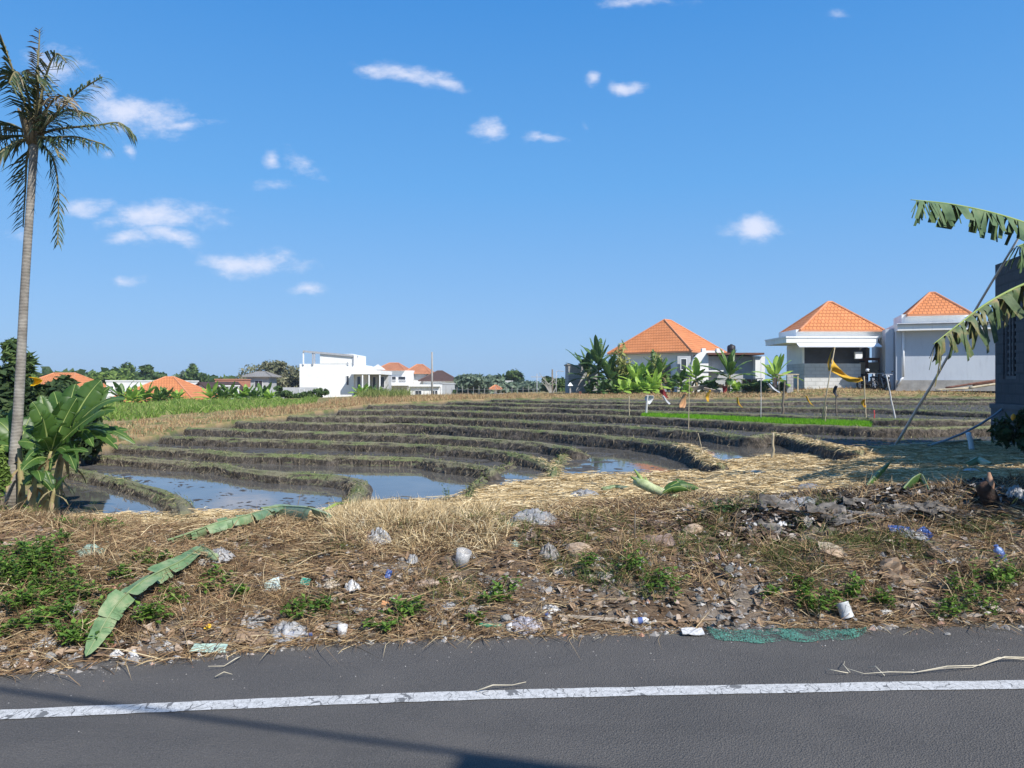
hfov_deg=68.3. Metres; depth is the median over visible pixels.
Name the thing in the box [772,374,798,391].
wooden gate
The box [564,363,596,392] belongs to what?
block wall
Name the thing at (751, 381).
post fence
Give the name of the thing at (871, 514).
bark
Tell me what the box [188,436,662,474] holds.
water
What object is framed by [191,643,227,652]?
card
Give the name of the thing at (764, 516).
dead leaves
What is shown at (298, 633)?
bottle
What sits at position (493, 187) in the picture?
sky
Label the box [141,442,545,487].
water
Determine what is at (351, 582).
plastic bag
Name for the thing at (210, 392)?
banana plant
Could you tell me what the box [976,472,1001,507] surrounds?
burnt stump
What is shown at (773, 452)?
wooden post
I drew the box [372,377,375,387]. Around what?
window
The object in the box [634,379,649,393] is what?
banana plant
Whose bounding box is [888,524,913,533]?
plastic sheet
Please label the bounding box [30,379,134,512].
banana plant
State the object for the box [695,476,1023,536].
rubble
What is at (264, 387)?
banana plant
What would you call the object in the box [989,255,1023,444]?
block building
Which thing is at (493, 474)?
terrace bund
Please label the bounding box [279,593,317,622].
weed
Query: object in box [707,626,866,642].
net
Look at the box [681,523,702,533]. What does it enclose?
coconut husk
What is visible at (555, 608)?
plastic bag
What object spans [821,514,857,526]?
bark
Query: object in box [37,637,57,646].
plastic bag
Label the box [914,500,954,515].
bark
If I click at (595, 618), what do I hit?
plank
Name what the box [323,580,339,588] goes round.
plastic bag
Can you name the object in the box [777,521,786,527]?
plastic bag
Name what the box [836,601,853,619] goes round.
tin can
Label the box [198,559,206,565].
rock
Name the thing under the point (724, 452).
water
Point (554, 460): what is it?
straw mulch
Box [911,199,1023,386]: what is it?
banana plant
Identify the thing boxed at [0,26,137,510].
coconut palm
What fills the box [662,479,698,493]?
banana leaf
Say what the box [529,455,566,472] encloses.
straw mulch
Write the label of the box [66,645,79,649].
rock
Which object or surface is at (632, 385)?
banana plant
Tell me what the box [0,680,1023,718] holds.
road line
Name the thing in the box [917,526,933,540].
plastic sheet
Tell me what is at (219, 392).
banana plant
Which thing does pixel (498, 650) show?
gravel
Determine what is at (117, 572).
weed
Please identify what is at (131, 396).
banana plant
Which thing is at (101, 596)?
weed
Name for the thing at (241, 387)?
gable house
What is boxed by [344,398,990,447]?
paddy stubble
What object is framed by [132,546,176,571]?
weed
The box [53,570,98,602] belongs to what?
weed
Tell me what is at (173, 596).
weed
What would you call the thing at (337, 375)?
house
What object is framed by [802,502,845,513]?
bark
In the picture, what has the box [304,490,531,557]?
dry grass
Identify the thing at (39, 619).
weed
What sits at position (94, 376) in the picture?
broad tree
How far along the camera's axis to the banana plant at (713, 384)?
53.38 m
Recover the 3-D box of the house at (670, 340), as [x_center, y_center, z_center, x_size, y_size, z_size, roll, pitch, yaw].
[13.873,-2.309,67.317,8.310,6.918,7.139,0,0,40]
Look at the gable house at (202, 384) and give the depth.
83.35 m
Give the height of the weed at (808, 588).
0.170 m
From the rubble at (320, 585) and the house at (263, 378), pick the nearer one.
the rubble at (320, 585)
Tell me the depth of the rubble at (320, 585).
5.61 m
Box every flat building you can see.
[105,380,198,398]
[214,379,250,386]
[218,385,239,398]
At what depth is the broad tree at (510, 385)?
111.12 m
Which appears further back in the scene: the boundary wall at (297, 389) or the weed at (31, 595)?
the boundary wall at (297, 389)
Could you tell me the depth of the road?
3.71 m
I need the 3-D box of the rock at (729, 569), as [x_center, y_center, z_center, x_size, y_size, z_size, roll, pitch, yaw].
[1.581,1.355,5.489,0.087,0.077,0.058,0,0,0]
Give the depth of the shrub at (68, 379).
15.54 m
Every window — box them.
[255,380,262,386]
[357,376,360,387]
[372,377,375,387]
[381,377,384,387]
[398,376,405,382]
[662,365,671,378]
[680,358,686,369]
[1005,312,1015,378]
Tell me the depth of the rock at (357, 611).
4.98 m
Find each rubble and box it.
[0,540,1023,675]
[2,510,702,604]
[695,476,1023,536]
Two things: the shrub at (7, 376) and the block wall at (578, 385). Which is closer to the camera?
the shrub at (7, 376)
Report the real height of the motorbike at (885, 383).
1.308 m
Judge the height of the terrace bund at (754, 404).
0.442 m
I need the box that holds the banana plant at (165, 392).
[154,386,180,400]
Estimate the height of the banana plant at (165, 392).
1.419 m
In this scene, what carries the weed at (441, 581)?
on the ground at (638, 606)
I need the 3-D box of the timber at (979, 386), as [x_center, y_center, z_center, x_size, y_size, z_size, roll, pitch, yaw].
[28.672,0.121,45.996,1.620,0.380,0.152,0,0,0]
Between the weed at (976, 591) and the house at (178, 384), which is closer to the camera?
the weed at (976, 591)
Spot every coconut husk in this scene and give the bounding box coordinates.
[563,542,591,559]
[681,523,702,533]
[819,549,844,558]
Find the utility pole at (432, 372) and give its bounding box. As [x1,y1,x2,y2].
[431,352,432,394]
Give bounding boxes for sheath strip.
[651,618,715,623]
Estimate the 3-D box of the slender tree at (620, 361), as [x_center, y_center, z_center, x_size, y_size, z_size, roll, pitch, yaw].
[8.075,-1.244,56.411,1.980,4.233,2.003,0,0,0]
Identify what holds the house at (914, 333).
on the ground at (638, 606)
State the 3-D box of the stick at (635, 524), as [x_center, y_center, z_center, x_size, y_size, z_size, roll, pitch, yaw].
[0.972,1.152,5.966,0.018,0.301,0.034,0,0,41]
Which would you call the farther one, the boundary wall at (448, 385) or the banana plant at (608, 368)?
the boundary wall at (448, 385)
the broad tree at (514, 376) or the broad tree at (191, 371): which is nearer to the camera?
the broad tree at (191, 371)
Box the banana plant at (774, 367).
[753,354,804,391]
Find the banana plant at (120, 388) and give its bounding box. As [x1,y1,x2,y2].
[103,381,139,401]
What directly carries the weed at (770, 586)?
on the ground at (638, 606)
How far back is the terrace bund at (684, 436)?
20.46 m
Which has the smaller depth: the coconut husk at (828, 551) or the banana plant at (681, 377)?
the coconut husk at (828, 551)
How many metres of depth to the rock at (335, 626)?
4.83 m
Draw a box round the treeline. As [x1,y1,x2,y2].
[30,366,294,382]
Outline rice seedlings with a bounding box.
[642,412,871,426]
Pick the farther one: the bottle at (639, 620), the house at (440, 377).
the house at (440, 377)
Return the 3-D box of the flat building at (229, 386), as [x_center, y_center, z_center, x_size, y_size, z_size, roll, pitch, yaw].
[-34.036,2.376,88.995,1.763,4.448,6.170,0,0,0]
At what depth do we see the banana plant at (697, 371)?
54.31 m
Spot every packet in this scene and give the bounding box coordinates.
[264,577,280,590]
[300,578,310,584]
[385,569,391,578]
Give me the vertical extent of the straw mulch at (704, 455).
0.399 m
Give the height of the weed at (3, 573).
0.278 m
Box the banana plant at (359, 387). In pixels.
[348,383,368,396]
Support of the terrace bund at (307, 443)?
on the ground at (638, 606)
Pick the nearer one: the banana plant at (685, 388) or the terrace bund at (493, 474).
the terrace bund at (493, 474)
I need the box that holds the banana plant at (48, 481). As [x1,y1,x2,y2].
[37,470,67,513]
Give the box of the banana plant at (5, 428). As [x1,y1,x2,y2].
[0,409,36,508]
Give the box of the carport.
[859,339,879,387]
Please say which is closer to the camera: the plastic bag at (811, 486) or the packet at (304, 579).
the packet at (304, 579)
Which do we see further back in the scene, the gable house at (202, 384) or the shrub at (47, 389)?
the gable house at (202, 384)
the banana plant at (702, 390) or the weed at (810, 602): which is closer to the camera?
the weed at (810, 602)
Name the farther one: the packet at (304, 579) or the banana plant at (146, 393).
the banana plant at (146, 393)
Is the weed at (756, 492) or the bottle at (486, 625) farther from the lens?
the weed at (756, 492)
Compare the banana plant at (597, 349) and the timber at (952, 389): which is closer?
the timber at (952, 389)
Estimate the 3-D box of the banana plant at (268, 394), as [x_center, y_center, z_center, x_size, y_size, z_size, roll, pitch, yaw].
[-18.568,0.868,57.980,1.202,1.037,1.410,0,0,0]
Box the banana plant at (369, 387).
[363,385,375,390]
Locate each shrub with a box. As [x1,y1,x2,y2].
[0,363,35,414]
[0,406,46,484]
[0,444,12,506]
[25,378,109,460]
[45,374,80,389]
[273,385,292,398]
[290,391,309,397]
[307,388,329,396]
[741,380,771,392]
[776,382,793,391]
[985,407,1023,452]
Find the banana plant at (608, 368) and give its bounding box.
[586,353,626,392]
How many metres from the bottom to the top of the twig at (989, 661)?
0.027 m
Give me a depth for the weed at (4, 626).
4.58 m
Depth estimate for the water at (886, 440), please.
18.83 m
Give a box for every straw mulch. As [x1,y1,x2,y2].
[69,440,1023,540]
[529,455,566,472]
[546,455,572,473]
[673,442,736,467]
[768,431,871,454]
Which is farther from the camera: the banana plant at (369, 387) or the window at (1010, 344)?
the banana plant at (369, 387)
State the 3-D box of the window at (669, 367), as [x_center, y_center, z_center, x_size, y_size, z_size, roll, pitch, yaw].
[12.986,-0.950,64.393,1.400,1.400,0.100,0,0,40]
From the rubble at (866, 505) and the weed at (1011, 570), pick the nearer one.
the weed at (1011, 570)
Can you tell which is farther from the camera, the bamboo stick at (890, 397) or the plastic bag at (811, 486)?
the bamboo stick at (890, 397)
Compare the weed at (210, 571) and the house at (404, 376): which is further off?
the house at (404, 376)
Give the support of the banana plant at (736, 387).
on the ground at (638, 606)
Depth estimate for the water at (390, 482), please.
12.41 m
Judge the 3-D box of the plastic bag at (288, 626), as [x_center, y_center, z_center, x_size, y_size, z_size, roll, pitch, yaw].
[-1.420,1.547,4.756,0.260,0.100,0.222,0,0,0]
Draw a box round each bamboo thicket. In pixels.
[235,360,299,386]
[453,373,491,393]
[477,373,505,393]
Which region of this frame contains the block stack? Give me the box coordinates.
[786,375,792,392]
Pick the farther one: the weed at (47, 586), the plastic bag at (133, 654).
the weed at (47, 586)
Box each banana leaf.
[85,544,204,656]
[167,507,283,541]
[199,544,218,560]
[259,504,331,519]
[323,501,348,509]
[601,485,629,489]
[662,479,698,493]
[866,461,890,484]
[903,473,929,489]
[964,457,991,465]
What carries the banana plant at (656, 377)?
on the ground at (638, 606)
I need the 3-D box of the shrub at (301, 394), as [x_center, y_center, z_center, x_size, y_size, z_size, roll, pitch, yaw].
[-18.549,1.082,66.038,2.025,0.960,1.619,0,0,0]
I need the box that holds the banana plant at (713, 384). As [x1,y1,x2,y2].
[705,377,720,392]
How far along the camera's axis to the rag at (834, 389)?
25.47 m
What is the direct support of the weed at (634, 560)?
on the ground at (638, 606)
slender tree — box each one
[0,337,41,383]
[607,339,632,379]
[648,350,667,384]
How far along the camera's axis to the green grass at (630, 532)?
5.83 m
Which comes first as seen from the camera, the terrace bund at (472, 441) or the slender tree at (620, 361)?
the terrace bund at (472, 441)
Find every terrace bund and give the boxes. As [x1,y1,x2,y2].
[64,466,196,517]
[87,455,372,508]
[114,444,501,480]
[158,436,559,471]
[183,427,588,458]
[232,421,728,473]
[287,415,866,460]
[336,409,990,437]
[367,404,990,426]
[446,401,990,417]
[465,463,515,498]
[491,399,994,405]
[546,455,569,477]
[848,397,994,400]
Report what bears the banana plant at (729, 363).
on the ground at (638, 606)
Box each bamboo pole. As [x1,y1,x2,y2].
[873,439,980,446]
[894,239,1018,444]
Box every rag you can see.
[30,377,41,385]
[659,389,667,397]
[679,393,686,407]
[706,390,710,401]
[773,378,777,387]
[833,386,838,396]
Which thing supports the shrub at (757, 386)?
on the ground at (638, 606)
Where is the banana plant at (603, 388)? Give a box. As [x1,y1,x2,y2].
[593,380,609,393]
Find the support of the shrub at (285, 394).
on the ground at (638, 606)
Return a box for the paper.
[681,627,704,634]
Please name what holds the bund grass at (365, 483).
on the ground at (638, 606)
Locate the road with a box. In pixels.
[0,620,1023,767]
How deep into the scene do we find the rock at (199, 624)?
4.70 m
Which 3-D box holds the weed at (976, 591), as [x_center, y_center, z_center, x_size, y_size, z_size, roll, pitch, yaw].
[3.175,1.456,5.200,0.367,0.324,0.318,0,0,28]
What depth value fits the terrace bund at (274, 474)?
12.37 m
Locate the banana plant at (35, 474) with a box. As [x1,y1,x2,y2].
[20,448,44,512]
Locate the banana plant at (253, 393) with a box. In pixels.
[247,387,264,398]
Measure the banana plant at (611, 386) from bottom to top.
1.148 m
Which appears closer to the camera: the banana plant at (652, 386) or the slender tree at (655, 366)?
the banana plant at (652, 386)
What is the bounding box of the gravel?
[9,614,1015,731]
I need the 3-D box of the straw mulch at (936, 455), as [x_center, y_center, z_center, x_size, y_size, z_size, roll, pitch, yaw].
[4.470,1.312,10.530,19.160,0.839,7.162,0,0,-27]
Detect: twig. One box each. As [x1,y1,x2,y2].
[477,682,524,690]
[827,656,1023,675]
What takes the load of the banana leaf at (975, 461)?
on the ground at (638, 606)
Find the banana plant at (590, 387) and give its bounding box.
[582,381,595,393]
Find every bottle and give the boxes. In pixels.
[272,631,312,638]
[474,623,500,628]
[544,612,552,623]
[632,617,649,624]
[993,544,1006,560]
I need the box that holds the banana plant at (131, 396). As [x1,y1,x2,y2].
[116,385,145,402]
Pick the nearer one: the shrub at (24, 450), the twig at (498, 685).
the twig at (498, 685)
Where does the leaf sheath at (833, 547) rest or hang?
on the dead straw at (468, 633)
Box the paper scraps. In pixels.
[6,497,1023,665]
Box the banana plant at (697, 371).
[675,357,710,392]
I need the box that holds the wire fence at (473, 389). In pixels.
[407,386,539,394]
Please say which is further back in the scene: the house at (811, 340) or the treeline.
the treeline
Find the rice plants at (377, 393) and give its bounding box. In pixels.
[355,385,414,397]
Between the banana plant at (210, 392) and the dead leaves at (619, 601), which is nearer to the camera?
the dead leaves at (619, 601)
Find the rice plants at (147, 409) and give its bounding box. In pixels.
[102,394,319,420]
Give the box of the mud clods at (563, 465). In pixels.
[163,433,862,481]
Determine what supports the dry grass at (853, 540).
on the ground at (638, 606)
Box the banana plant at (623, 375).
[608,364,626,392]
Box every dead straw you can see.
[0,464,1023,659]
[0,468,1023,687]
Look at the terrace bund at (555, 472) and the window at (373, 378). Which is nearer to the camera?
the terrace bund at (555, 472)
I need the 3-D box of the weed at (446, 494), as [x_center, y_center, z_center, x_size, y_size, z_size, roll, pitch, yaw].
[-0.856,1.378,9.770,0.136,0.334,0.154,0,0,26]
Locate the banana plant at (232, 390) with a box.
[220,381,241,397]
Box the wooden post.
[770,433,774,457]
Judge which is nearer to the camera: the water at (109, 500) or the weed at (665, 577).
the weed at (665, 577)
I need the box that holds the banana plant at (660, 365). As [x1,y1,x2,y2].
[645,349,677,388]
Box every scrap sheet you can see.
[689,384,707,390]
[703,387,719,392]
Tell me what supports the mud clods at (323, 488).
in the water at (109, 500)
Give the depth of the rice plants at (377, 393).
53.24 m
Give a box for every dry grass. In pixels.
[0,503,273,542]
[79,392,639,455]
[267,493,454,531]
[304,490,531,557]
[508,490,750,521]
[639,384,993,397]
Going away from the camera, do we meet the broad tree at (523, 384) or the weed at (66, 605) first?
the weed at (66, 605)
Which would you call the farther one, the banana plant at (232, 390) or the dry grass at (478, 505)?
the banana plant at (232, 390)
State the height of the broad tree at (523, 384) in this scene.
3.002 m
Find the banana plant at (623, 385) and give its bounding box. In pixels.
[615,378,631,393]
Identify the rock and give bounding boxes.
[0,645,7,652]
[45,652,65,662]
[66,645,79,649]
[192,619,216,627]
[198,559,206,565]
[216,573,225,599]
[251,617,272,624]
[323,620,343,628]
[352,607,366,616]
[412,578,438,588]
[433,618,450,626]
[465,605,477,614]
[500,614,511,622]
[692,594,703,603]
[716,614,732,622]
[723,565,735,573]
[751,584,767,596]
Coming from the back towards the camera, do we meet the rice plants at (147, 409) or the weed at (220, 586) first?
the rice plants at (147, 409)
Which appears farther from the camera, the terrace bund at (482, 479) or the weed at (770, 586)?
the terrace bund at (482, 479)
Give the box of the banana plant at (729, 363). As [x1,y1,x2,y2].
[698,348,757,392]
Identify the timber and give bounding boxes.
[935,388,967,390]
[945,379,994,388]
[969,383,994,388]
[972,381,994,385]
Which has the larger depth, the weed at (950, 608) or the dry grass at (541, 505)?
the dry grass at (541, 505)
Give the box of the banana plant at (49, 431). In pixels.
[18,396,102,512]
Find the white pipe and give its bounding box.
[966,432,974,448]
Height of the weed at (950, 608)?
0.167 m
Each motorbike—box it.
[856,370,877,388]
[868,370,886,388]
[882,371,892,389]
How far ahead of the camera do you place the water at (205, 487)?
11.19 m
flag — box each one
[645,395,653,412]
[822,347,862,419]
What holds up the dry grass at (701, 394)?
on the ground at (638, 606)
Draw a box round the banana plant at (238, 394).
[228,386,247,399]
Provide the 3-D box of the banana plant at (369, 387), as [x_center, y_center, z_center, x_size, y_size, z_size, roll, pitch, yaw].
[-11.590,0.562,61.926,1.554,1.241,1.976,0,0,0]
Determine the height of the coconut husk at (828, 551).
0.079 m
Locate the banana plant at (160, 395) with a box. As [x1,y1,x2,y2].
[144,387,167,402]
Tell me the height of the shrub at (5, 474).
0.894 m
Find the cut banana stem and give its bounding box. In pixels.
[630,469,678,500]
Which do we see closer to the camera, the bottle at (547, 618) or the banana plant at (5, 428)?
the bottle at (547, 618)
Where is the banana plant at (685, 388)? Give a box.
[677,382,692,393]
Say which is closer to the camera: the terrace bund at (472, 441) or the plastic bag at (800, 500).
the plastic bag at (800, 500)
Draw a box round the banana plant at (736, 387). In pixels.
[729,380,743,392]
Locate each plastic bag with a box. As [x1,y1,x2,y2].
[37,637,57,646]
[59,606,85,617]
[77,544,103,555]
[109,649,123,657]
[124,649,141,658]
[205,546,235,562]
[245,617,261,628]
[268,621,308,642]
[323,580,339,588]
[344,579,360,591]
[366,527,391,544]
[406,554,418,563]
[440,601,454,609]
[511,508,557,525]
[511,616,542,634]
[539,542,560,559]
[542,605,559,613]
[555,568,565,573]
[570,489,597,497]
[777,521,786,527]
[783,496,816,506]
[791,483,824,489]
[901,529,927,539]
[1005,484,1023,498]
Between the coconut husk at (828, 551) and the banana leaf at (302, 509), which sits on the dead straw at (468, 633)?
the banana leaf at (302, 509)
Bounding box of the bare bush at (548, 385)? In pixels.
[540,374,558,392]
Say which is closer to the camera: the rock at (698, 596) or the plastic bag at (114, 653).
the plastic bag at (114, 653)
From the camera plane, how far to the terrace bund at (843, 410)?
30.93 m
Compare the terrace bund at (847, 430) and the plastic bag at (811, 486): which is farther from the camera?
the terrace bund at (847, 430)
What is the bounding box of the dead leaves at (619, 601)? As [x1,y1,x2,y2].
[0,483,1023,670]
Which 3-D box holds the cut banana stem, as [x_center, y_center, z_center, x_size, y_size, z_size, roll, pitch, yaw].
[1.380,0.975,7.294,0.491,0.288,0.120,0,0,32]
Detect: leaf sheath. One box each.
[643,533,674,546]
[818,541,847,556]
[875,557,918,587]
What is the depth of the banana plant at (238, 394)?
58.33 m
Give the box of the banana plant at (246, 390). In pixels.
[238,384,256,398]
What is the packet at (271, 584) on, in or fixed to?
on the ground at (638, 606)
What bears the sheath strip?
on the ground at (638, 606)
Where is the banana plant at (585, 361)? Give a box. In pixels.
[566,349,607,393]
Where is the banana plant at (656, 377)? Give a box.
[646,368,671,392]
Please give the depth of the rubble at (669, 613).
5.08 m
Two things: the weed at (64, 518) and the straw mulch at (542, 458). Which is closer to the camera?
the weed at (64, 518)
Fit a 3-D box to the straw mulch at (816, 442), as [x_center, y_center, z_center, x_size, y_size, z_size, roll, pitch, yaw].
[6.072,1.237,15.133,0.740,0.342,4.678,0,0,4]
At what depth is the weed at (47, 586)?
5.01 m
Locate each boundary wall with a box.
[248,387,317,398]
[442,383,455,394]
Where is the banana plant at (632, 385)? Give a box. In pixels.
[624,379,638,392]
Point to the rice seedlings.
(818, 421)
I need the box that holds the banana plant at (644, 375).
[642,362,670,392]
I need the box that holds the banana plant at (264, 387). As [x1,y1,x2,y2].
[251,382,278,398]
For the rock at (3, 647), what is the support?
on the ground at (638, 606)
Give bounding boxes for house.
[39,373,105,386]
[110,376,217,401]
[196,382,228,389]
[223,382,243,393]
[241,371,281,386]
[300,350,391,396]
[374,362,433,391]
[409,370,453,394]
[489,385,501,393]
[607,319,726,391]
[765,301,884,389]
[872,292,994,390]
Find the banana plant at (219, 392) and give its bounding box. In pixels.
[213,387,233,398]
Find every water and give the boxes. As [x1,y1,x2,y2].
[60,479,162,514]
[78,465,346,511]
[108,453,476,499]
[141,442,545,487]
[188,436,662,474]
[321,422,805,460]
[366,432,694,471]
[384,417,990,445]
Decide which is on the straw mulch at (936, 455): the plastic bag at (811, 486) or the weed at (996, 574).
the plastic bag at (811, 486)
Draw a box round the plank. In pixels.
[559,614,628,621]
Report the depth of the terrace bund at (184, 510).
10.75 m
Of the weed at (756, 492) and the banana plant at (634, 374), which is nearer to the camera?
the weed at (756, 492)
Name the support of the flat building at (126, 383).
on the ground at (638, 606)
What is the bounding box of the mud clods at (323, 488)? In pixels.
[60,443,541,510]
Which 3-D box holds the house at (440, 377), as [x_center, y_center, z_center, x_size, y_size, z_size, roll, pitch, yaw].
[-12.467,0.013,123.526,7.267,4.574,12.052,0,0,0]
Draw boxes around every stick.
[634,511,635,536]
[688,378,689,429]
[781,381,785,413]
[835,385,836,415]
[863,376,866,417]
[886,375,895,417]
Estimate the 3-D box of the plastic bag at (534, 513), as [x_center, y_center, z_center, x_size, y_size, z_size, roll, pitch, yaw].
[0.217,1.173,6.661,0.459,0.152,0.335,0,0,29]
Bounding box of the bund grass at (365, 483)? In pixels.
[64,396,994,507]
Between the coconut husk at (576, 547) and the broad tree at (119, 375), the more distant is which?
the broad tree at (119, 375)
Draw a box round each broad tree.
[88,372,116,381]
[96,366,143,383]
[107,362,159,379]
[172,370,184,378]
[181,363,207,380]
[192,372,212,381]
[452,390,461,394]
[497,381,517,393]
[501,368,525,382]
[511,379,538,391]
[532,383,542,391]
[540,376,564,391]
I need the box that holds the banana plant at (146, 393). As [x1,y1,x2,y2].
[125,381,162,402]
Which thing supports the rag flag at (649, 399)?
on the ground at (638, 606)
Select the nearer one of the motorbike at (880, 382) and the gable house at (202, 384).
the motorbike at (880, 382)
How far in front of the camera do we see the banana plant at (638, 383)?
54.27 m
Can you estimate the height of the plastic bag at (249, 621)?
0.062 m
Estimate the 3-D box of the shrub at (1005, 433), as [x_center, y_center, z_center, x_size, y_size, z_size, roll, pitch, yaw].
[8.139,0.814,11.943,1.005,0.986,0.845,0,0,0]
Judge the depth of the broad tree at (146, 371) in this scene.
129.84 m
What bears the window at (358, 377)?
in the house at (337, 375)
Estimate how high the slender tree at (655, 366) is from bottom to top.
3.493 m
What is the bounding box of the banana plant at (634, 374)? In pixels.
[619,362,653,392]
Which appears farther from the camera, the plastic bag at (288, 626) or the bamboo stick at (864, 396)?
the bamboo stick at (864, 396)
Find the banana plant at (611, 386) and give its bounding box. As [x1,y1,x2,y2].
[605,380,620,392]
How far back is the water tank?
60.36 m
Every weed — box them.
[0,504,41,514]
[0,534,45,568]
[0,536,74,586]
[0,556,38,593]
[0,580,51,615]
[0,619,26,636]
[7,604,62,631]
[18,538,66,560]
[21,563,82,600]
[32,593,78,622]
[47,616,92,645]
[49,528,73,542]
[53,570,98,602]
[54,515,86,525]
[83,582,134,616]
[84,629,115,650]
[88,516,123,529]
[106,563,137,583]
[125,601,173,624]
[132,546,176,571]
[149,583,189,606]
[197,564,236,593]
[229,583,249,600]
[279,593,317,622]
[306,594,332,611]
[362,608,402,632]
[390,594,425,620]
[436,577,447,587]
[442,478,450,499]
[466,611,486,624]
[478,589,505,602]
[490,575,522,600]
[576,552,600,567]
[609,539,647,576]
[640,566,690,601]
[710,500,743,518]
[741,488,768,495]
[760,583,783,598]
[786,573,815,595]
[795,585,830,617]
[823,588,848,608]
[838,570,865,598]
[860,585,896,607]
[931,596,966,619]
[944,568,1002,616]
[968,557,1018,592]
[987,554,1023,584]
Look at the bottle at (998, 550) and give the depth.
5.60 m
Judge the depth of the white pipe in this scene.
13.57 m
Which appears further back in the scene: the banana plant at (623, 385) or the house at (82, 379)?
the house at (82, 379)
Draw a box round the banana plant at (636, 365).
[629,362,643,391]
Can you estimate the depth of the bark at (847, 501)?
6.64 m
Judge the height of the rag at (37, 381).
0.158 m
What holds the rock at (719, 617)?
on the ground at (638, 606)
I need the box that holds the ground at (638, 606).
[0,384,1023,665]
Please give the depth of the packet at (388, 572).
5.43 m
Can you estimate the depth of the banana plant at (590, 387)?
55.91 m
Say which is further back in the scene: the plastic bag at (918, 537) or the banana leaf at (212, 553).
the plastic bag at (918, 537)
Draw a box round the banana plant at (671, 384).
[663,376,679,392]
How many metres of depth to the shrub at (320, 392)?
66.74 m
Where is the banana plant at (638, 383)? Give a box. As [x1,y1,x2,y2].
[633,377,646,393]
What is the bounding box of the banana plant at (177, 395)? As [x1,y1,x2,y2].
[166,388,187,398]
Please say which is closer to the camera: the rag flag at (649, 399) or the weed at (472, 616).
the weed at (472, 616)
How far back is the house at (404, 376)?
125.00 m
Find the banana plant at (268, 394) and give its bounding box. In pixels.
[263,389,276,398]
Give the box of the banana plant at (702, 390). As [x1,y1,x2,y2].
[699,380,710,391]
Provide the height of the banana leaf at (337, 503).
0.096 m
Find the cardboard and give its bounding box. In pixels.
[234,628,267,644]
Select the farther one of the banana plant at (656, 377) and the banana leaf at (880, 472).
the banana plant at (656, 377)
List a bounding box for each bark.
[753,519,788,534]
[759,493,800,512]
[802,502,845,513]
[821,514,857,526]
[839,492,874,505]
[852,508,885,516]
[871,501,917,514]
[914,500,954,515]
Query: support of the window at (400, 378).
in the house at (404, 376)
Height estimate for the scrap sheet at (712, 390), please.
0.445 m
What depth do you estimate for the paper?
4.81 m
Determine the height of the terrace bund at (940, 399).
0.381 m
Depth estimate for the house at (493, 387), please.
95.33 m
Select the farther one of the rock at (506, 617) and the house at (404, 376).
the house at (404, 376)
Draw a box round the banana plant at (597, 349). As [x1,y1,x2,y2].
[574,334,621,392]
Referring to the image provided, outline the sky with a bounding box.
[0,0,1023,384]
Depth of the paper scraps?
5.22 m
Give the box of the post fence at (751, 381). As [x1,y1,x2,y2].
[741,378,762,391]
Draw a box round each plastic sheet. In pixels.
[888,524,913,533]
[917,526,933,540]
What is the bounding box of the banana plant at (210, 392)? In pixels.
[192,381,222,399]
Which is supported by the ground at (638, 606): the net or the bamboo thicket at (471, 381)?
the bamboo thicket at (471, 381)
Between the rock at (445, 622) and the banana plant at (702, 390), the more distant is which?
the banana plant at (702, 390)
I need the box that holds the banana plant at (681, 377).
[664,368,691,393]
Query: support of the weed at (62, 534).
on the ground at (638, 606)
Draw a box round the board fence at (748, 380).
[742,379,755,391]
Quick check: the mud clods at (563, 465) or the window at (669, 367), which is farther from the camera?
the window at (669, 367)
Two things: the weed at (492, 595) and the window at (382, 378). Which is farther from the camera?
the window at (382, 378)
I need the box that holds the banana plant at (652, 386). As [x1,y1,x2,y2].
[641,379,660,393]
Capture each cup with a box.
[337,623,347,636]
[455,547,471,567]
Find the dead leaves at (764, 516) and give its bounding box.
[521,494,801,555]
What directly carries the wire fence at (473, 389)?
on the ground at (638, 606)
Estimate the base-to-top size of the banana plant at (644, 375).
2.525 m
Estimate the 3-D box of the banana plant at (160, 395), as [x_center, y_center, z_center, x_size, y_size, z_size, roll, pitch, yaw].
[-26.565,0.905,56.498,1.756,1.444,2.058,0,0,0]
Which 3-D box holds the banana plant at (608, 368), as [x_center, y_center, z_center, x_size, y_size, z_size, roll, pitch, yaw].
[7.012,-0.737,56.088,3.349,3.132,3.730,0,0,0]
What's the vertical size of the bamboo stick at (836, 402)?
1.144 m
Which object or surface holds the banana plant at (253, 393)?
on the ground at (638, 606)
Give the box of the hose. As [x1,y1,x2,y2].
[929,409,1002,444]
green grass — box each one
[0,518,370,620]
[311,488,855,610]
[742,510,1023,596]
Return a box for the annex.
[677,348,764,391]
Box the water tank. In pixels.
[727,344,735,352]

